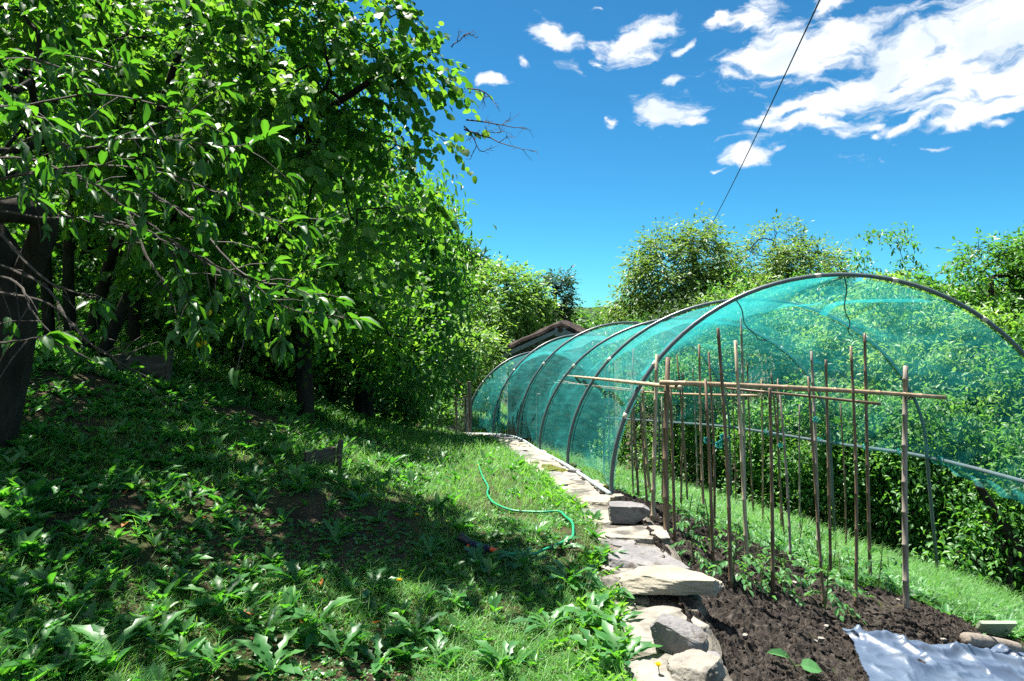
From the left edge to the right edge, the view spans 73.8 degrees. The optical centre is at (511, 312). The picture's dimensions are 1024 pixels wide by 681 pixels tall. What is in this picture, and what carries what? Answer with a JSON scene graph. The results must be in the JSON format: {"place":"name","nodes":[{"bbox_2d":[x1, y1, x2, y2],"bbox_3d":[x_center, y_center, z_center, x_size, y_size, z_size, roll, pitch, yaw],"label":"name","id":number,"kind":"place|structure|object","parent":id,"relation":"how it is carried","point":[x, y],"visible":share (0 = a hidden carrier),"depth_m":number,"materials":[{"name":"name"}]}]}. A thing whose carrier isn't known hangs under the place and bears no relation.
{"place":"outdoors","nodes":[
{"label":"outdoors","id":0,"kind":"place"},
{"bbox_2d":[0,189,1023,680],"bbox_3d":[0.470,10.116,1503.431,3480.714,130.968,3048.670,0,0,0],"label":"ground","id":1,"kind":"structure","parent":0,"point":[274,503],"depth_m":3.99,"materials":[{"name":"green plant"}]},
{"bbox_2d":[0,573,49,603],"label":"dandelion plant","id":2,"kind":"object","parent":1,"relation":"on","point":[21,586],"visible":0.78,"depth_m":2.63,"materials":[{"name":"green plant"}]},
{"bbox_2d":[2,612,71,651],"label":"dandelion plant","id":3,"kind":"object","parent":1,"relation":"on","point":[48,631],"visible":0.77,"depth_m":2.40,"materials":[{"name":"green plant"}]},
{"bbox_2d":[25,481,108,505],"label":"dandelion plant","id":4,"kind":"object","parent":1,"relation":"on","point":[80,490],"visible":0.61,"depth_m":3.46,"materials":[{"name":"green plant"}]},
{"bbox_2d":[46,575,109,604],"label":"dandelion plant","id":5,"kind":"object","parent":1,"relation":"on","point":[70,585],"visible":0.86,"depth_m":2.79,"materials":[{"name":"green plant"}]},
{"bbox_2d":[4,157,181,292],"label":"bank bush","id":6,"kind":"object","parent":1,"relation":"on","point":[81,256],"visible":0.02,"depth_m":13.88,"materials":[{"name":"green plant"}]},
{"bbox_2d":[61,613,155,673],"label":"dandelion plant","id":7,"kind":"object","parent":1,"relation":"on","point":[95,631],"visible":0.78,"depth_m":2.51,"materials":[{"name":"green plant"}]},
{"bbox_2d":[51,243,170,335],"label":"bank bush","id":8,"kind":"object","parent":1,"relation":"on","point":[84,279],"visible":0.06,"depth_m":12.22,"materials":[{"name":"green plant"}]},
{"bbox_2d":[117,349,173,383],"bbox_3d":[-3.591,0.597,6.703,0.533,0.466,0.086,0,0,-6],"label":"plank step","id":9,"kind":"object","parent":1,"relation":"on","point":[158,364],"visible":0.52,"depth_m":6.71,"materials":[{"name":"grey wood"}]},
{"bbox_2d":[131,608,188,642],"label":"dandelion plant","id":10,"kind":"object","parent":1,"relation":"on","point":[171,618],"visible":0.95,"depth_m":2.71,"materials":[{"name":"green plant"}]},
{"bbox_2d":[86,262,260,371],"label":"bank bush","id":11,"kind":"object","parent":1,"relation":"on","point":[145,310],"visible":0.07,"depth_m":11.97,"materials":[{"name":"green plant"}]},
{"bbox_2d":[0,0,366,345],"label":"tree leaves","id":12,"kind":"object","parent":1,"relation":"on","point":[134,328],"visible":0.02,"depth_m":9.17,"materials":[{"name":"green plant"}]},
{"bbox_2d":[0,0,380,447],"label":"cherry tree","id":13,"kind":"object","parent":1,"relation":"on","point":[22,270],"visible":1,"depth_m":2.65,"materials":[{"name":"green plant"}]},
{"bbox_2d":[173,640,245,680],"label":"dandelion plant","id":14,"kind":"object","parent":1,"relation":"on","point":[205,649],"visible":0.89,"depth_m":2.60,"materials":[{"name":"green plant"}]},
{"bbox_2d":[176,572,256,614],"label":"dandelion plant","id":15,"kind":"object","parent":1,"relation":"on","point":[219,591],"visible":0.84,"depth_m":3.04,"materials":[{"name":"green plant"}]},
{"bbox_2d":[153,255,338,385],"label":"bank bush","id":16,"kind":"object","parent":1,"relation":"on","point":[244,358],"visible":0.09,"depth_m":12.17,"materials":[{"name":"green plant"}]},
{"bbox_2d":[230,605,294,641],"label":"dandelion plant","id":17,"kind":"object","parent":1,"relation":"on","point":[270,623],"visible":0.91,"depth_m":2.94,"materials":[{"name":"green plant"}]},
{"bbox_2d":[227,627,303,680],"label":"dandelion plant","id":18,"kind":"object","parent":1,"relation":"on","point":[260,646],"visible":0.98,"depth_m":2.72,"materials":[{"name":"green plant"}]},
{"bbox_2d":[0,0,538,367],"bbox_3d":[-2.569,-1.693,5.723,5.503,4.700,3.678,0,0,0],"label":"hazel tree","id":19,"kind":"object","parent":1,"relation":"on","point":[309,161],"visible":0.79,"depth_m":5.37,"materials":[{"name":"green plant"}]},
{"bbox_2d":[92,179,465,421],"bbox_3d":[-2.804,-0.133,8.871,4.373,3.514,3.890,0,0,0],"label":"leaning tree","id":20,"kind":"object","parent":1,"relation":"on","point":[303,363],"visible":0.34,"depth_m":8.34,"materials":[{"name":"green plant"}]},
{"bbox_2d":[257,559,325,586],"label":"dandelion plant","id":21,"kind":"object","parent":1,"relation":"on","point":[293,565],"visible":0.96,"depth_m":3.40,"materials":[{"name":"green plant"}]},
{"bbox_2d":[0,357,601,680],"bbox_3d":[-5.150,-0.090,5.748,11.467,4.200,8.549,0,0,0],"label":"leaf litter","id":22,"kind":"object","parent":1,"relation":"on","point":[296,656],"visible":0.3,"depth_m":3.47,"materials":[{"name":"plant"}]},
{"bbox_2d":[0,280,626,680],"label":"broadleaf weeds","id":23,"kind":"object","parent":1,"relation":"on","point":[16,490],"visible":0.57,"depth_m":3.82,"materials":[{"name":"green plant"}]},
{"bbox_2d":[277,595,355,648],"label":"dandelion plant","id":24,"kind":"object","parent":1,"relation":"on","point":[302,615],"visible":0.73,"depth_m":3.10,"materials":[{"name":"green plant"}]},
{"bbox_2d":[240,333,400,410],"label":"bank bush","id":25,"kind":"object","parent":1,"relation":"on","point":[332,393],"visible":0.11,"depth_m":13.18,"materials":[{"name":"green plant"}]},
{"bbox_2d":[304,439,343,469],"bbox_3d":[-1.544,1.241,5.620,0.086,0.344,0.351,0,0,36],"label":"plank step","id":26,"kind":"object","parent":1,"relation":"on","point":[330,452],"visible":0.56,"depth_m":5.67,"materials":[{"name":"grey wood"}]},
{"bbox_2d":[29,348,621,680],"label":"clover cover","id":27,"kind":"object","parent":1,"relation":"on","point":[325,674],"visible":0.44,"depth_m":3.77,"materials":[{"name":"green plant"}]},
{"bbox_2d":[312,621,372,659],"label":"dandelion plant","id":28,"kind":"object","parent":1,"relation":"on","point":[355,632],"visible":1,"depth_m":2.99,"materials":[{"name":"green plant"}]},
{"bbox_2d":[239,111,509,427],"bbox_3d":[-2.759,-0.787,12.374,5.446,6.098,5.271,0,0,0],"label":"chestnut tree","id":29,"kind":"object","parent":1,"relation":"on","point":[365,391],"visible":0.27,"depth_m":11.62,"materials":[{"name":"green plant"}]},
{"bbox_2d":[348,632,413,672],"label":"dandelion plant","id":30,"kind":"object","parent":1,"relation":"on","point":[376,639],"visible":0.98,"depth_m":2.98,"materials":[{"name":"green plant"}]},
{"bbox_2d":[313,329,459,432],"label":"bank bush","id":31,"kind":"object","parent":1,"relation":"on","point":[401,409],"visible":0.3,"depth_m":14.03,"materials":[{"name":"green plant"}]},
{"bbox_2d":[383,608,447,642],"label":"dandelion plant","id":32,"kind":"object","parent":1,"relation":"on","point":[418,618],"visible":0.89,"depth_m":3.25,"materials":[{"name":"green plant"}]},
{"bbox_2d":[376,371,464,432],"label":"bank bush","id":33,"kind":"object","parent":1,"relation":"on","point":[445,405],"visible":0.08,"depth_m":16.59,"materials":[{"name":"green plant"}]},
{"bbox_2d":[405,632,462,659],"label":"dandelion plant","id":34,"kind":"object","parent":1,"relation":"on","point":[438,638],"visible":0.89,"depth_m":3.07,"materials":[{"name":"green plant"}]},
{"bbox_2d":[5,224,912,561],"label":"meadow grass","id":35,"kind":"structure","parent":1,"relation":"on","point":[503,424],"depth_m":10.49,"materials":[{"name":"green plant"}]},
{"bbox_2d":[455,381,471,432],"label":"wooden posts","id":36,"kind":"object","parent":1,"relation":"on","point":[468,406],"visible":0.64,"depth_m":14.84,"materials":[{"name":"grey wood"}]},
{"bbox_2d":[422,312,518,422],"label":"bank shrub","id":37,"kind":"object","parent":1,"relation":"on","point":[482,398],"visible":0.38,"depth_m":19.66,"materials":[{"name":"green plant"}]},
{"bbox_2d":[470,639,525,665],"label":"dandelion plant","id":38,"kind":"object","parent":1,"relation":"on","point":[490,650],"visible":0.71,"depth_m":3.04,"materials":[{"name":"green plant"}]},
{"bbox_2d":[453,251,564,422],"bbox_3d":[-0.518,1.035,26.260,5.570,7.307,7.325,0,0,0],"label":"pale tree","id":39,"kind":"object","parent":1,"relation":"on","point":[519,321],"visible":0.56,"depth_m":25.81,"materials":[{"name":"green plant"}]},
{"bbox_2d":[477,462,574,555],"bbox_3d":[0.048,1.672,6.285,0.604,0.287,3.857,0,0,-5],"label":"garden hose","id":40,"kind":"object","parent":1,"relation":"on","point":[543,549],"visible":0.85,"depth_m":5.44,"materials":[{"name":"green plastic"}]},
{"bbox_2d":[449,433,636,680],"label":"wallside weeds","id":41,"kind":"object","parent":1,"relation":"on","point":[592,558],"visible":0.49,"depth_m":3.53,"materials":[{"name":"green plant"}]},
{"bbox_2d":[510,606,575,631],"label":"dandelion plant","id":42,"kind":"object","parent":1,"relation":"on","point":[558,613],"visible":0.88,"depth_m":3.43,"materials":[{"name":"green plant"}]},
{"bbox_2d":[534,265,585,326],"bbox_3d":[1.712,2.243,30.914,3.166,8.802,3.424,0,0,0],"label":"ash tree","id":43,"kind":"object","parent":1,"relation":"on","point":[567,300],"visible":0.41,"depth_m":30.62,"materials":[{"name":"green plant"}]},
{"bbox_2d":[500,320,620,462],"bbox_3d":[1.658,2.605,22.213,3.623,4.710,4.950,0,0,6],"label":"stone hut","id":44,"kind":"object","parent":1,"relation":"on","point":[566,399],"visible":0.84,"depth_m":20.10,"materials":[{"name":"stone"}]},
{"bbox_2d":[546,559,598,591],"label":"dandelion plant","id":45,"kind":"object","parent":1,"relation":"on","point":[574,575],"visible":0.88,"depth_m":3.92,"materials":[{"name":"green plant"}]},
{"bbox_2d":[551,591,616,624],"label":"dandelion plant","id":46,"kind":"object","parent":1,"relation":"on","point":[599,603],"visible":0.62,"depth_m":3.52,"materials":[{"name":"green plant"}]},
{"bbox_2d":[570,300,617,339],"bbox_3d":[3.914,4.302,40.568,5.492,10.134,6.082,0,0,41],"label":"valley tree","id":47,"kind":"object","parent":1,"relation":"on","point":[585,322],"visible":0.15,"depth_m":39.74,"materials":[{"name":"green plant"}]},
{"bbox_2d":[458,432,731,680],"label":"stone wall","id":48,"kind":"structure","parent":1,"relation":"on","point":[637,541],"depth_m":4.25,"materials":[{"name":"stone"}]},
{"bbox_2d":[608,501,649,523],"bbox_3d":[0.895,1.529,5.212,0.319,0.134,0.184,0,0,0],"label":"loose rock","id":49,"kind":"object","parent":48,"relation":"on","point":[625,512],"visible":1,"depth_m":5.14,"materials":[{"name":"grey stone"}]},
{"bbox_2d":[619,565,723,596],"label":"stone slab","id":50,"kind":"structure","parent":48,"relation":"on","point":[659,580],"depth_m":3.70,"materials":[{"name":"beige stone"}]},
{"bbox_2d":[650,613,708,653],"bbox_3d":[0.781,1.503,3.163,0.268,0.170,0.164,0,0,34],"label":"loose rock","id":51,"kind":"object","parent":48,"relation":"on","point":[673,634],"visible":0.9,"depth_m":3.11,"materials":[{"name":"grey stone"}]},
{"bbox_2d":[666,648,725,680],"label":"loose rock","id":52,"kind":"object","parent":48,"relation":"on","point":[693,664],"visible":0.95,"depth_m":2.90,"materials":[{"name":"stone"}]},
{"bbox_2d":[585,604,642,628],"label":"dandelion plant","id":53,"kind":"object","parent":1,"relation":"on","point":[617,609],"visible":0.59,"depth_m":3.44,"materials":[{"name":"green plant"}]},
{"bbox_2d":[589,619,663,665],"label":"dandelion plant","id":54,"kind":"object","parent":1,"relation":"on","point":[609,637],"visible":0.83,"depth_m":3.10,"materials":[{"name":"green plant"}]},
{"bbox_2d":[583,309,693,479],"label":"bush","id":55,"kind":"object","parent":1,"relation":"on","point":[638,350],"visible":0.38,"depth_m":17.21,"materials":[{"name":"green plant"}]},
{"bbox_2d":[594,202,771,486],"bbox_3d":[6.083,2.324,23.981,6.350,12.252,4.919,0,0,0],"label":"tall tree","id":56,"kind":"object","parent":1,"relation":"on","point":[687,279],"visible":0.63,"depth_m":23.30,"materials":[{"name":"green plant"}]},
{"bbox_2d":[627,281,759,491],"bbox_3d":[4.942,2.949,17.451,3.881,7.575,4.287,0,0,0],"label":"bush","id":57,"kind":"object","parent":1,"relation":"on","point":[668,311],"visible":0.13,"depth_m":17.75,"materials":[{"name":"green plant"}]},
{"bbox_2d":[625,342,763,488],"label":"bush","id":58,"kind":"object","parent":1,"relation":"on","point":[689,429],"visible":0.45,"depth_m":15.01,"materials":[{"name":"green plant"}]},
{"bbox_2d":[671,262,797,507],"bbox_3d":[5.114,2.345,15.702,2.944,6.909,3.391,0,0,0],"label":"bush","id":59,"kind":"object","parent":1,"relation":"on","point":[708,347],"visible":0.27,"depth_m":15.32,"materials":[{"name":"green plant"}]},
{"bbox_2d":[464,272,1023,571],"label":"net tunnel","id":60,"kind":"structure","parent":1,"relation":"on","point":[770,291],"depth_m":7.71,"materials":[{"name":"teal fabric"}]},
{"bbox_2d":[685,269,805,518],"bbox_3d":[6.349,3.325,17.892,3.496,8.979,2.997,0,0,-26],"label":"bush","id":61,"kind":"object","parent":1,"relation":"on","point":[732,296],"visible":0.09,"depth_m":17.73,"materials":[{"name":"green plant"}]},
{"bbox_2d":[698,398,811,516],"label":"bush","id":62,"kind":"object","parent":1,"relation":"on","point":[722,485],"visible":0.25,"depth_m":13.32,"materials":[{"name":"green plant"}]},
{"bbox_2d":[524,439,1023,641],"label":"bank grass","id":63,"kind":"structure","parent":1,"relation":"on","point":[939,579],"depth_m":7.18,"materials":[{"name":"green plant"}]},
{"bbox_2d":[580,476,982,680],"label":"soil bed","id":64,"kind":"object","parent":1,"relation":"on","point":[763,621],"visible":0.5,"depth_m":4.28,"materials":[{"name":"brown soil"}]},
{"bbox_2d":[650,354,658,521],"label":"bamboo cane","id":65,"kind":"object","parent":64,"relation":"on","point":[653,486],"visible":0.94,"depth_m":5.69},
{"bbox_2d":[662,357,670,536],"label":"bamboo cane","id":66,"kind":"object","parent":64,"relation":"on","point":[665,496],"visible":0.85,"depth_m":4.88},
{"bbox_2d":[669,389,676,541],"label":"bamboo cane","id":67,"kind":"object","parent":64,"relation":"on","point":[673,471],"visible":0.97,"depth_m":5.13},
{"bbox_2d":[698,344,705,522],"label":"bamboo cane","id":68,"kind":"object","parent":64,"relation":"on","point":[700,430],"visible":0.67,"depth_m":6.44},
{"bbox_2d":[704,379,714,564],"bbox_3d":[1.373,1.160,4.719,0.087,1.401,0.038,0,0,-25],"label":"bamboo cane","id":69,"kind":"object","parent":64,"relation":"on","point":[712,550],"visible":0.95,"depth_m":4.71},
{"bbox_2d":[708,352,715,523],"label":"bamboo cane","id":70,"kind":"object","parent":64,"relation":"on","point":[714,463],"visible":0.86,"depth_m":6.47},
{"bbox_2d":[716,328,732,588],"bbox_3d":[1.354,0.986,4.333,0.150,1.780,0.032,0,0,-35],"label":"bamboo cane","id":71,"kind":"object","parent":64,"relation":"on","point":[727,472],"visible":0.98,"depth_m":4.33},
{"bbox_2d":[734,340,749,568],"bbox_3d":[1.630,1.067,4.832,0.127,1.741,0.035,0,0,-16],"label":"bamboo cane","id":72,"kind":"object","parent":64,"relation":"on","point":[745,527],"visible":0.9,"depth_m":4.82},
{"bbox_2d":[659,380,946,398],"bbox_3d":[2.085,0.553,4.863,2.082,0.150,0.042,0,0,-2],"label":"bamboo rail","id":73,"kind":"object","parent":72,"relation":"attached to","point":[751,385],"visible":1,"depth_m":4.85,"materials":[{"name":"beige wood"}]},
{"bbox_2d":[707,539,776,599],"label":"tomato plant","id":74,"kind":"object","parent":64,"relation":"on","point":[722,563],"visible":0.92,"depth_m":4.41,"materials":[{"name":"green plant"}]},
{"bbox_2d":[768,388,774,591],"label":"bamboo cane","id":75,"kind":"object","parent":64,"relation":"on","point":[772,532],"visible":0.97,"depth_m":4.52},
{"bbox_2d":[757,553,812,605],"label":"tomato plant","id":76,"kind":"object","parent":64,"relation":"on","point":[789,581],"visible":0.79,"depth_m":4.57,"materials":[{"name":"green plant"}]},
{"bbox_2d":[779,395,791,554],"bbox_3d":[2.339,1.441,5.821,0.033,1.482,0.122,0,0,-36],"label":"bamboo cane","id":77,"kind":"object","parent":64,"relation":"on","point":[787,489],"visible":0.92,"depth_m":5.81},
{"bbox_2d":[807,376,824,604],"bbox_3d":[2.113,1.259,4.728,0.027,1.625,0.130,0,0,-42],"label":"bamboo cane","id":78,"kind":"object","parent":64,"relation":"on","point":[816,496],"visible":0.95,"depth_m":4.73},
{"bbox_2d":[824,359,831,571],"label":"bamboo cane","id":79,"kind":"object","parent":64,"relation":"on","point":[828,482],"visible":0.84,"depth_m":5.42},
{"bbox_2d":[792,564,866,624],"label":"tomato plant","id":80,"kind":"object","parent":64,"relation":"on","point":[842,583],"visible":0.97,"depth_m":4.51,"materials":[{"name":"green plant"}]},
{"bbox_2d":[849,346,858,607],"bbox_3d":[2.418,1.195,4.812,0.041,1.912,0.078,0,0,0],"label":"bamboo cane","id":81,"kind":"object","parent":64,"relation":"on","point":[856,528],"visible":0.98,"depth_m":4.80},
{"bbox_2d":[901,366,909,609],"bbox_3d":[2.874,1.317,4.978,0.051,1.854,0.081,0,0,13],"label":"bamboo cane","id":82,"kind":"object","parent":64,"relation":"on","point":[905,545],"visible":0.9,"depth_m":4.97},
{"bbox_2d":[724,285,860,531],"bbox_3d":[6.412,3.145,15.485,2.782,7.582,3.076,0,0,39],"label":"bush","id":83,"kind":"object","parent":1,"relation":"on","point":[783,341],"visible":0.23,"depth_m":15.12,"materials":[{"name":"green plant"}]},
{"bbox_2d":[709,209,876,503],"bbox_3d":[9.989,2.880,24.983,6.908,13.578,5.177,0,0,0],"label":"tall tree","id":84,"kind":"object","parent":1,"relation":"on","point":[782,260],"visible":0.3,"depth_m":24.36,"materials":[{"name":"green plant"}]},
{"bbox_2d":[715,369,878,540],"bbox_3d":[5.412,3.087,12.948,2.943,4.051,2.853,0,0,0],"label":"bush","id":85,"kind":"object","parent":1,"relation":"on","point":[806,470],"visible":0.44,"depth_m":12.51,"materials":[{"name":"green plant"}]},
{"bbox_2d":[810,351,819,554],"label":"bamboo cane","id":86,"kind":"object","parent":1,"relation":"on","point":[814,410],"visible":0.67,"depth_m":6.27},
{"bbox_2d":[724,259,907,535],"bbox_3d":[7.044,3.846,16.694,4.509,10.374,2.873,0,0,-16],"label":"bush","id":87,"kind":"object","parent":1,"relation":"on","point":[814,289],"visible":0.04,"depth_m":16.61,"materials":[{"name":"green plant"}]},
{"bbox_2d":[779,269,939,538],"bbox_3d":[7.095,3.044,14.132,2.875,7.859,3.189,0,0,0],"label":"bush","id":88,"kind":"object","parent":1,"relation":"on","point":[896,291],"visible":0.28,"depth_m":13.90,"materials":[{"name":"green plant"}]},
{"bbox_2d":[863,333,872,578],"bbox_3d":[2.940,1.245,5.634,0.035,2.147,0.080,0,0,-35],"label":"bamboo cane","id":89,"kind":"object","parent":1,"relation":"on","point":[867,464],"visible":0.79,"depth_m":5.63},
{"bbox_2d":[803,378,949,563],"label":"bush","id":90,"kind":"object","parent":1,"relation":"on","point":[875,507],"visible":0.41,"depth_m":11.62,"materials":[{"name":"green plant"}]},
{"bbox_2d":[850,541,914,591],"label":"tomato plant","id":91,"kind":"object","parent":1,"relation":"on","point":[887,579],"visible":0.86,"depth_m":5.40,"materials":[{"name":"green plant"}]},
{"bbox_2d":[824,221,957,557],"bbox_3d":[8.944,3.474,16.651,3.086,11.463,4.303,0,0,7],"label":"tree","id":92,"kind":"object","parent":1,"relation":"on","point":[873,231],"visible":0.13,"depth_m":16.30,"materials":[{"name":"green plant"}]},
{"bbox_2d":[841,290,1009,576],"bbox_3d":[7.905,3.204,13.375,3.068,7.299,3.582,0,0,0],"label":"bush","id":93,"kind":"object","parent":1,"relation":"on","point":[901,362],"visible":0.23,"depth_m":12.52,"materials":[{"name":"green plant"}]},
{"bbox_2d":[842,624,1023,680],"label":"plastic sheet","id":94,"kind":"object","parent":1,"relation":"on","point":[885,655],"visible":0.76,"depth_m":4.00,"materials":[{"name":"white plastic"}]},
{"bbox_2d":[959,632,1023,652],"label":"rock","id":95,"kind":"object","parent":94,"relation":"on","point":[978,640],"visible":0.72,"depth_m":4.51,"materials":[{"name":"brown stone"}]},
{"bbox_2d":[850,377,1023,590],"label":"bush","id":96,"kind":"object","parent":1,"relation":"on","point":[940,444],"visible":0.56,"depth_m":10.77,"materials":[{"name":"green plant"}]},
{"bbox_2d":[887,481,1023,598],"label":"bush","id":97,"kind":"object","parent":1,"relation":"on","point":[988,531],"visible":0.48,"depth_m":9.47,"materials":[{"name":"green plant"}]},
{"bbox_2d":[888,220,1023,549],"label":"broadleaf tree","id":98,"kind":"object","parent":1,"relation":"on","point":[1011,259],"visible":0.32,"depth_m":14.96,"materials":[{"name":"green plant"}]},
{"bbox_2d":[900,261,1023,566],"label":"bush","id":99,"kind":"object","parent":1,"relation":"on","point":[957,290],"visible":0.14,"depth_m":14.32,"materials":[{"name":"green plant"}]},
{"bbox_2d":[908,301,1023,585],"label":"bush","id":100,"kind":"object","parent":1,"relation":"on","point":[1002,322],"visible":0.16,"depth_m":12.07,"materials":[{"name":"green plant"}]},
{"bbox_2d":[918,415,1023,597],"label":"bush","id":101,"kind":"object","parent":1,"relation":"on","point":[1013,472],"visible":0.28,"depth_m":9.96,"materials":[{"name":"green plant"}]},
{"bbox_2d":[956,310,1023,583],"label":"bush","id":102,"kind":"object","parent":1,"relation":"on","point":[1015,367],"visible":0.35,"depth_m":11.43,"materials":[{"name":"green plant"}]},
{"bbox_2d":[961,399,1023,599],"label":"bush","id":103,"kind":"object","parent":1,"relation":"on","point":[1018,564],"visible":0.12,"depth_m":9.98,"materials":[{"name":"green plant"}]},
{"bbox_2d":[975,621,1016,636],"bbox_3d":[3.489,2.294,4.945,0.260,0.158,0.127,0,0,0],"label":"stone slab","id":104,"kind":"object","parent":1,"relation":"on","point":[992,627],"depth_m":4.91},
{"bbox_2d":[974,481,1023,576],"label":"dead tree","id":105,"kind":"object","parent":1,"relation":"on","point":[983,493],"visible":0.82,"depth_m":9.44,"materials":[{"name":"plant"}]},
{"bbox_2d":[66,0,1023,309],"label":"sky","id":106,"kind":"structure","parent":0,"point":[884,113],"materials":[{"name":"blue"}]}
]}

